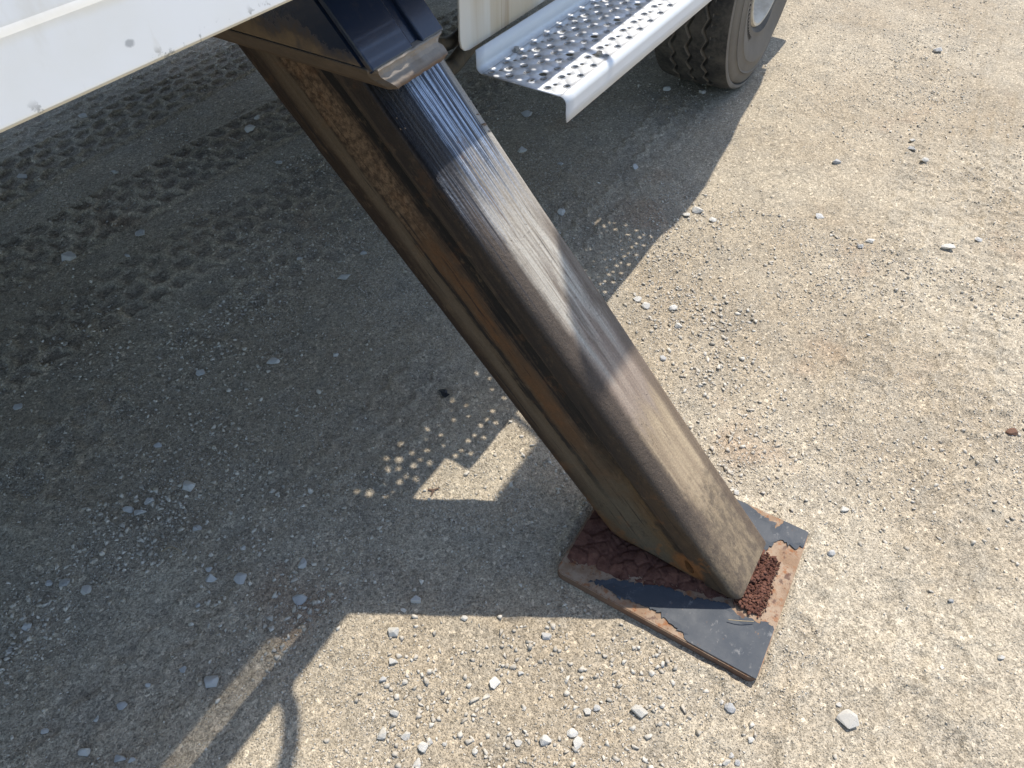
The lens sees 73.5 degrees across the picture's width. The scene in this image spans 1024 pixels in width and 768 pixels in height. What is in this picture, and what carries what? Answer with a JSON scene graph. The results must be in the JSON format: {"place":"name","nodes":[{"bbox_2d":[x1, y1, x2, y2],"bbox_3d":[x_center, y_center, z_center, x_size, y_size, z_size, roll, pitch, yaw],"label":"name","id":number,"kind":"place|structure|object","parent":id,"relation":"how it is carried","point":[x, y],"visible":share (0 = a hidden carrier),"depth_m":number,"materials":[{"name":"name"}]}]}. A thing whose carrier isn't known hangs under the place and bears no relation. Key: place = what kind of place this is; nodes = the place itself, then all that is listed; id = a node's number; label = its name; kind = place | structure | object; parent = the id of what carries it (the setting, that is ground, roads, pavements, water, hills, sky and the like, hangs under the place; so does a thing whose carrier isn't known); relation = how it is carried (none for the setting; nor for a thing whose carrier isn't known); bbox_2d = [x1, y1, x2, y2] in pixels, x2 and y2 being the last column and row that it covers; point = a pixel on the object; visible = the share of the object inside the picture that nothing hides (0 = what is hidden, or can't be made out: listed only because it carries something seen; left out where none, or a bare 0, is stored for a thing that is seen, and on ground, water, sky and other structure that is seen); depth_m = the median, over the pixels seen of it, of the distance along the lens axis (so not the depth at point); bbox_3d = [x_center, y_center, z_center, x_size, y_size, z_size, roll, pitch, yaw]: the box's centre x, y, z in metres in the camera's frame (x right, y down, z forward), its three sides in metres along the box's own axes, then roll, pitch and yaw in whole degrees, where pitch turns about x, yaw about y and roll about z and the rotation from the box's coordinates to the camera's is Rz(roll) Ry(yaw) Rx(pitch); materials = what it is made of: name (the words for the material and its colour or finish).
{"place":"outdoors","nodes":[
{"label":"outdoors","id":0,"kind":"place"},
{"bbox_2d":[0,0,1023,767],"bbox_3d":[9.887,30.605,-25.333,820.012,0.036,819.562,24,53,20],"label":"ground","id":1,"kind":"structure","parent":0,"point":[164,264],"depth_m":1.93,"materials":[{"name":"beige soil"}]},
{"bbox_2d":[5,648,12,653],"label":"stone","id":2,"kind":"object","parent":1,"relation":"on","point":[8,650],"visible":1,"depth_m":1.49,"materials":[{"name":"grey stone"}]},
{"bbox_2d":[13,403,22,409],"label":"stone","id":3,"kind":"object","parent":1,"relation":"on","point":[17,406],"visible":1,"depth_m":1.95,"materials":[{"name":"grey stone"}]},
{"bbox_2d":[16,174,26,178],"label":"stone","id":4,"kind":"object","parent":1,"relation":"on","point":[23,176],"visible":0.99,"depth_m":2.76,"materials":[{"name":"grey stone"}]},
{"bbox_2d":[21,623,31,630],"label":"stone","id":5,"kind":"object","parent":1,"relation":"on","point":[25,626],"visible":1,"depth_m":1.53,"materials":[{"name":"grey stone"}]},
{"bbox_2d":[41,728,48,733],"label":"stone","id":6,"kind":"object","parent":1,"relation":"on","point":[44,730],"visible":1,"depth_m":1.39,"materials":[{"name":"grey stone"}]},
{"bbox_2d":[44,580,52,585],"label":"stone","id":7,"kind":"object","parent":1,"relation":"on","point":[48,582],"visible":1,"depth_m":1.60,"materials":[{"name":"grey stone"}]},
{"bbox_2d":[59,578,70,586],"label":"stone","id":8,"kind":"object","parent":1,"relation":"on","point":[64,582],"visible":1,"depth_m":1.59,"materials":[{"name":"grey stone"}]},
{"bbox_2d":[61,251,76,261],"bbox_3d":[-1.554,-0.447,2.409,0.056,0.028,0.044,-10,49,-9],"label":"stone","id":9,"kind":"object","parent":1,"relation":"on","point":[69,255],"visible":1,"depth_m":2.40,"materials":[{"name":"grey stone"}]},
{"bbox_2d":[78,113,87,117],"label":"stone","id":10,"kind":"object","parent":1,"relation":"on","point":[82,115],"visible":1,"depth_m":3.06,"materials":[{"name":"grey stone"}]},
{"bbox_2d":[78,748,90,755],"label":"stone","id":11,"kind":"object","parent":1,"relation":"on","point":[83,751],"visible":1,"depth_m":1.36,"materials":[{"name":"grey stone"}]},
{"bbox_2d":[80,585,91,594],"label":"stone","id":12,"kind":"object","parent":1,"relation":"on","point":[86,589],"visible":1,"depth_m":1.58,"materials":[{"name":"grey stone"}]},
{"bbox_2d":[114,754,125,761],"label":"stone","id":13,"kind":"object","parent":1,"relation":"on","point":[117,758],"visible":1,"depth_m":1.35,"materials":[{"name":"grey stone"}]},
{"bbox_2d":[116,701,127,709],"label":"stone","id":14,"kind":"object","parent":1,"relation":"on","point":[122,705],"visible":1,"depth_m":1.42,"materials":[{"name":"grey stone"}]},
{"bbox_2d":[122,506,133,512],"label":"stone","id":15,"kind":"object","parent":1,"relation":"on","point":[129,509],"visible":1,"depth_m":1.72,"materials":[{"name":"grey stone"}]},
{"bbox_2d":[135,229,144,235],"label":"stone","id":16,"kind":"object","parent":1,"relation":"on","point":[140,232],"visible":1,"depth_m":2.48,"materials":[{"name":"grey stone"}]},
{"bbox_2d":[134,510,146,514],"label":"stone","id":17,"kind":"object","parent":1,"relation":"on","point":[137,512],"visible":1,"depth_m":1.72,"materials":[{"name":"grey stone"}]},
{"bbox_2d":[144,497,154,504],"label":"stone","id":18,"kind":"object","parent":1,"relation":"on","point":[148,500],"visible":1,"depth_m":1.74,"materials":[{"name":"grey stone"}]},
{"bbox_2d":[153,442,161,447],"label":"stone","id":19,"kind":"object","parent":1,"relation":"on","point":[157,445],"visible":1,"depth_m":1.86,"materials":[{"name":"grey stone"}]},
{"bbox_2d":[179,666,186,672],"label":"stone","id":20,"kind":"object","parent":1,"relation":"on","point":[182,669],"visible":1,"depth_m":1.47,"materials":[{"name":"grey stone"}]},
{"bbox_2d":[182,480,195,491],"bbox_3d":[-0.834,0.263,1.769,0.033,0.023,0.026,15,51,4],"label":"stone","id":21,"kind":"object","parent":1,"relation":"on","point":[189,486],"visible":1,"depth_m":1.76,"materials":[{"name":"grey stone"}]},
{"bbox_2d":[192,525,201,530],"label":"stone","id":22,"kind":"object","parent":1,"relation":"on","point":[197,527],"visible":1,"depth_m":1.69,"materials":[{"name":"grey stone"}]},
{"bbox_2d":[196,369,204,375],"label":"stone","id":23,"kind":"object","parent":1,"relation":"on","point":[200,372],"visible":1,"depth_m":2.04,"materials":[{"name":"grey stone"}]},
{"bbox_2d":[205,574,216,581],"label":"stone","id":24,"kind":"object","parent":1,"relation":"on","point":[210,578],"visible":1,"depth_m":1.61,"materials":[{"name":"grey stone"}]},
{"bbox_2d":[204,675,218,687],"bbox_3d":[-0.637,0.630,1.455,0.031,0.020,0.024,-5,50,-7],"label":"stone","id":25,"kind":"object","parent":1,"relation":"on","point":[211,681],"visible":1,"depth_m":1.45,"materials":[{"name":"grey stone"}]},
{"bbox_2d":[233,572,246,583],"bbox_3d":[-0.635,0.455,1.607,0.027,0.021,0.028,17,50,15],"label":"stone","id":26,"kind":"object","parent":1,"relation":"on","point":[239,577],"visible":1,"depth_m":1.60,"materials":[{"name":"grey stone"}]},
{"bbox_2d":[244,125,255,132],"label":"stone","id":27,"kind":"object","parent":1,"relation":"on","point":[248,128],"visible":1,"depth_m":2.97,"materials":[{"name":"grey stone"}]},
{"bbox_2d":[266,357,279,363],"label":"stone","id":28,"kind":"object","parent":1,"relation":"on","point":[273,360],"visible":1,"depth_m":2.06,"materials":[{"name":"grey stone"}]},
{"bbox_2d":[292,594,306,604],"bbox_3d":[-0.487,0.494,1.575,0.033,0.016,0.026,-16,50,-14],"label":"stone","id":29,"kind":"object","parent":1,"relation":"on","point":[299,599],"visible":1,"depth_m":1.57,"materials":[{"name":"grey stone"}]},
{"bbox_2d":[298,558,306,567],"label":"stone","id":30,"kind":"object","parent":1,"relation":"on","point":[302,563],"visible":1,"depth_m":1.62,"materials":[{"name":"grey stone"}]},
{"bbox_2d":[337,274,350,279],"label":"stone","id":31,"kind":"object","parent":1,"relation":"on","point":[343,276],"visible":1,"depth_m":2.33,"materials":[{"name":"grey stone"}]},
{"bbox_2d":[377,727,386,739],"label":"stone","id":32,"kind":"object","parent":1,"relation":"on","point":[381,735],"visible":1,"depth_m":1.38,"materials":[{"name":"stone"}]},
{"bbox_2d":[379,676,386,681],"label":"stone","id":33,"kind":"object","parent":1,"relation":"on","point":[382,678],"visible":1,"depth_m":1.45,"materials":[{"name":"white stone"}]},
{"bbox_2d":[388,627,398,636],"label":"stone","id":34,"kind":"object","parent":1,"relation":"on","point":[393,631],"visible":1,"depth_m":1.52,"materials":[{"name":"stone"}]},
{"bbox_2d":[389,658,397,663],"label":"stone","id":35,"kind":"object","parent":1,"relation":"on","point":[392,661],"visible":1,"depth_m":1.47,"materials":[{"name":"stone"}]},
{"bbox_2d":[390,709,398,716],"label":"stone","id":36,"kind":"object","parent":1,"relation":"on","point":[394,713],"visible":1,"depth_m":1.41,"materials":[{"name":"stone"}]},
{"bbox_2d":[0,0,808,681],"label":"truck","id":37,"kind":"object","parent":1,"relation":"on","point":[378,104],"visible":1,"depth_m":1.33,"materials":[{"name":"metal"}]},
{"bbox_2d":[567,510,764,598],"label":"cracked soil","id":38,"kind":"structure","parent":37,"relation":"on","point":[601,545],"depth_m":1.60,"materials":[{"name":"brown soil"}]},
{"bbox_2d":[733,552,780,617],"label":"soil crumbs","id":39,"kind":"object","parent":37,"relation":"on","point":[766,568],"visible":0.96,"depth_m":1.56,"materials":[{"name":"brown soil"}]},
{"bbox_2d":[401,732,410,740],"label":"stone","id":40,"kind":"object","parent":1,"relation":"on","point":[405,735],"visible":1,"depth_m":1.38,"materials":[{"name":"stone"}]},
{"bbox_2d":[410,595,420,602],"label":"stone","id":41,"kind":"object","parent":1,"relation":"on","point":[415,599],"visible":1,"depth_m":1.56,"materials":[{"name":"grey stone"}]},
{"bbox_2d":[412,758,420,767],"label":"stone","id":42,"kind":"object","parent":1,"relation":"on","point":[417,763],"visible":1,"depth_m":1.35,"materials":[{"name":"stone"}]},
{"bbox_2d":[417,741,427,751],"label":"stone","id":43,"kind":"object","parent":1,"relation":"on","point":[422,746],"visible":1,"depth_m":1.37,"materials":[{"name":"stone"}]},
{"bbox_2d":[439,389,449,397],"bbox_3d":[-0.196,0.025,1.987,0.022,0.007,0.036,-23,52,-20],"label":"black scrap","id":44,"kind":"object","parent":1,"relation":"on","point":[444,393],"visible":1,"depth_m":1.99,"materials":[{"name":"black"}]},
{"bbox_2d":[460,615,467,620],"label":"stone","id":45,"kind":"object","parent":1,"relation":"on","point":[464,617],"visible":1,"depth_m":1.54,"materials":[{"name":"stone"}]},
{"bbox_2d":[472,748,477,754],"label":"stone","id":46,"kind":"object","parent":1,"relation":"on","point":[474,751],"visible":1,"depth_m":1.36,"materials":[{"name":"stone"}]},
{"bbox_2d":[489,676,500,688],"bbox_3d":[-0.037,0.634,1.454,0.022,0.016,0.023,36,57,28],"label":"stone","id":47,"kind":"object","parent":1,"relation":"on","point":[494,681],"visible":1,"depth_m":1.45,"materials":[{"name":"stone"}]},
{"bbox_2d":[514,739,521,745],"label":"stone","id":48,"kind":"object","parent":1,"relation":"on","point":[518,742],"visible":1,"depth_m":1.37,"materials":[{"name":"stone"}]},
{"bbox_2d":[517,146,526,152],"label":"stone","id":49,"kind":"object","parent":1,"relation":"on","point":[521,149],"visible":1,"depth_m":2.88,"materials":[{"name":"grey stone"}]},
{"bbox_2d":[521,110,531,116],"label":"stone","id":50,"kind":"object","parent":1,"relation":"on","point":[526,113],"visible":1,"depth_m":3.10,"materials":[{"name":"grey stone"}]},
{"bbox_2d":[539,734,551,745],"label":"stone","id":51,"kind":"object","parent":1,"relation":"on","point":[545,739],"visible":1,"depth_m":1.37,"materials":[{"name":"stone"}]},
{"bbox_2d":[542,632,551,639],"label":"stone","id":52,"kind":"object","parent":1,"relation":"on","point":[546,636],"visible":1,"depth_m":1.51,"materials":[{"name":"white stone"}]},
{"bbox_2d":[557,208,564,215],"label":"stone","id":53,"kind":"object","parent":1,"relation":"on","point":[561,211],"visible":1,"depth_m":2.59,"materials":[{"name":"grey stone"}]},
{"bbox_2d":[567,728,577,736],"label":"stone","id":54,"kind":"object","parent":1,"relation":"on","point":[572,732],"visible":1,"depth_m":1.38,"materials":[{"name":"stone"}]},
{"bbox_2d":[573,736,583,749],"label":"stone","id":55,"kind":"object","parent":1,"relation":"on","point":[578,742],"visible":1,"depth_m":1.37,"materials":[{"name":"stone"}]},
{"bbox_2d":[583,708,590,713],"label":"stone","id":56,"kind":"object","parent":1,"relation":"on","point":[587,710],"visible":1,"depth_m":1.41,"materials":[{"name":"stone"}]},
{"bbox_2d":[593,704,600,710],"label":"stone","id":57,"kind":"object","parent":1,"relation":"on","point":[596,707],"visible":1,"depth_m":1.41,"materials":[{"name":"white stone"}]},
{"bbox_2d":[633,296,641,301],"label":"stone","id":58,"kind":"object","parent":1,"relation":"on","point":[637,298],"visible":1,"depth_m":2.26,"materials":[{"name":"stone"}]},
{"bbox_2d":[630,704,647,717],"bbox_3d":[0.263,0.673,1.414,0.032,0.021,0.024,34,57,27],"label":"stone","id":59,"kind":"object","parent":1,"relation":"on","point":[639,711],"visible":1,"depth_m":1.41,"materials":[{"name":"stone"}]},
{"bbox_2d":[641,302,649,308],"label":"stone","id":60,"kind":"object","parent":1,"relation":"on","point":[645,305],"visible":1,"depth_m":2.24,"materials":[{"name":"stone"}]},
{"bbox_2d":[660,355,665,360],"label":"stone","id":61,"kind":"object","parent":1,"relation":"on","point":[662,357],"visible":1,"depth_m":2.08,"materials":[{"name":"white stone"}]},
{"bbox_2d":[663,86,670,90],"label":"stone","id":62,"kind":"object","parent":1,"relation":"on","point":[666,88],"visible":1,"depth_m":3.26,"materials":[{"name":"grey stone"}]},
{"bbox_2d":[669,305,677,310],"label":"stone","id":63,"kind":"object","parent":1,"relation":"on","point":[673,307],"visible":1,"depth_m":2.23,"materials":[{"name":"stone"}]},
{"bbox_2d":[674,323,682,328],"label":"stone","id":64,"kind":"object","parent":1,"relation":"on","point":[678,325],"visible":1,"depth_m":2.17,"materials":[{"name":"stone"}]},
{"bbox_2d":[692,206,703,212],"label":"stone","id":65,"kind":"object","parent":1,"relation":"on","point":[695,209],"visible":1,"depth_m":2.59,"materials":[{"name":"stone"}]},
{"bbox_2d":[709,217,716,221],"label":"stone","id":66,"kind":"object","parent":1,"relation":"on","point":[712,219],"visible":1,"depth_m":2.56,"materials":[{"name":"stone"}]},
{"bbox_2d":[722,759,730,765],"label":"stone","id":67,"kind":"object","parent":1,"relation":"on","point":[726,762],"visible":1,"depth_m":1.34,"materials":[{"name":"stone"}]},
{"bbox_2d":[724,702,735,712],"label":"stone","id":68,"kind":"object","parent":1,"relation":"on","point":[730,707],"visible":1,"depth_m":1.41,"materials":[{"name":"white stone"}]},
{"bbox_2d":[734,759,739,765],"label":"stone","id":69,"kind":"object","parent":1,"relation":"on","point":[737,762],"visible":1,"depth_m":1.34,"materials":[{"name":"white stone"}]},
{"bbox_2d":[748,737,754,742],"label":"stone","id":70,"kind":"object","parent":1,"relation":"on","point":[751,739],"visible":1,"depth_m":1.37,"materials":[{"name":"stone"}]},
{"bbox_2d":[815,213,823,218],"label":"stone","id":71,"kind":"object","parent":1,"relation":"on","point":[819,215],"visible":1,"depth_m":2.58,"materials":[{"name":"white stone"}]},
{"bbox_2d":[827,550,835,555],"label":"stone","id":72,"kind":"object","parent":1,"relation":"on","point":[831,552],"visible":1,"depth_m":1.64,"materials":[{"name":"white stone"}]},
{"bbox_2d":[832,159,840,163],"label":"stone","id":73,"kind":"object","parent":1,"relation":"on","point":[836,161],"visible":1,"depth_m":2.83,"materials":[{"name":"white stone"}]},
{"bbox_2d":[840,506,849,511],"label":"stone","id":74,"kind":"object","parent":1,"relation":"on","point":[843,509],"visible":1,"depth_m":1.72,"materials":[{"name":"stone"}]},
{"bbox_2d":[836,709,858,728],"bbox_3d":[0.686,0.683,1.397,0.034,0.020,0.039,-29,54,-23],"label":"stone","id":75,"kind":"object","parent":1,"relation":"on","point":[848,718],"visible":1,"depth_m":1.39,"materials":[{"name":"stone"}]},
{"bbox_2d":[865,239,874,242],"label":"stone","id":76,"kind":"object","parent":1,"relation":"on","point":[870,240],"visible":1,"depth_m":2.47,"materials":[{"name":"stone"}]},
{"bbox_2d":[921,157,928,161],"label":"stone","id":77,"kind":"object","parent":1,"relation":"on","point":[924,159],"visible":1,"depth_m":2.82,"materials":[{"name":"stone"}]},
{"bbox_2d":[933,47,941,51],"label":"stone","id":78,"kind":"object","parent":1,"relation":"on","point":[939,49],"visible":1,"depth_m":3.53,"materials":[{"name":"white stone"}]},
{"bbox_2d":[941,244,955,248],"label":"stone","id":79,"kind":"object","parent":1,"relation":"on","point":[948,246],"visible":1,"depth_m":2.43,"materials":[{"name":"stone"}]},
{"bbox_2d":[1005,428,1017,435],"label":"stone","id":80,"kind":"object","parent":1,"relation":"on","point":[1012,431],"visible":1,"depth_m":1.88,"materials":[{"name":"stone"}]}
]}

